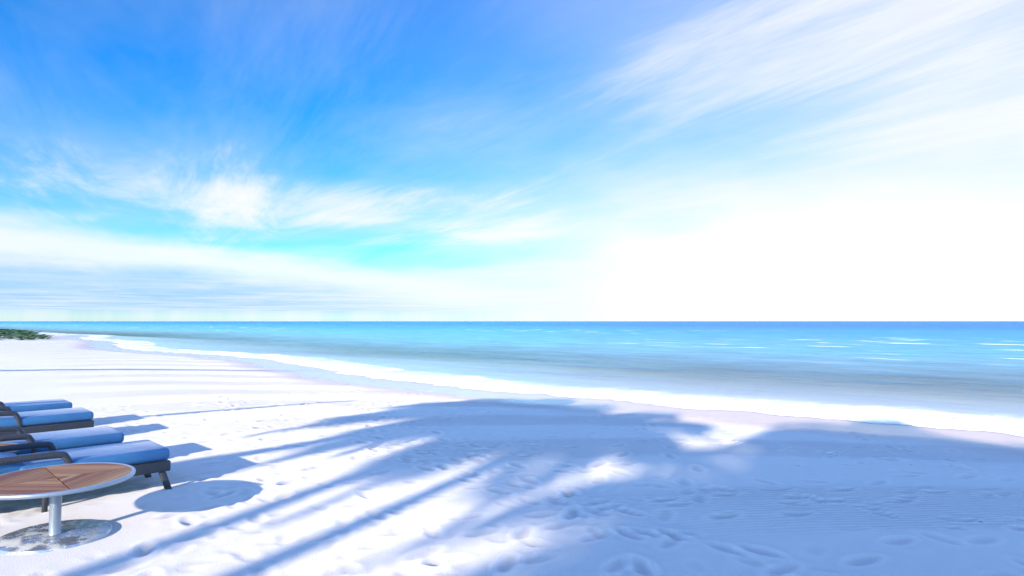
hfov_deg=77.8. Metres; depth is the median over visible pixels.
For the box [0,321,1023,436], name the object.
sea water
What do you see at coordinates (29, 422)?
sun lounger
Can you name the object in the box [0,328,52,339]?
beach plants
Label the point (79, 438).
sun lounger
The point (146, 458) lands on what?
sun lounger
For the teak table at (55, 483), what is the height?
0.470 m
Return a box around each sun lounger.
[0,399,71,411]
[0,406,93,435]
[0,426,123,454]
[0,440,171,512]
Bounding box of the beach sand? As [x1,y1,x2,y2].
[0,328,1023,575]
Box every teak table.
[0,443,18,452]
[0,462,135,554]
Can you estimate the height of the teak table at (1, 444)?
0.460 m
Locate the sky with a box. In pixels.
[0,0,1023,320]
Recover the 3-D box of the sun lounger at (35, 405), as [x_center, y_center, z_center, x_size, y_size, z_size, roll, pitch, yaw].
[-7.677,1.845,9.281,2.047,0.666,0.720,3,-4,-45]
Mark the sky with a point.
(161, 160)

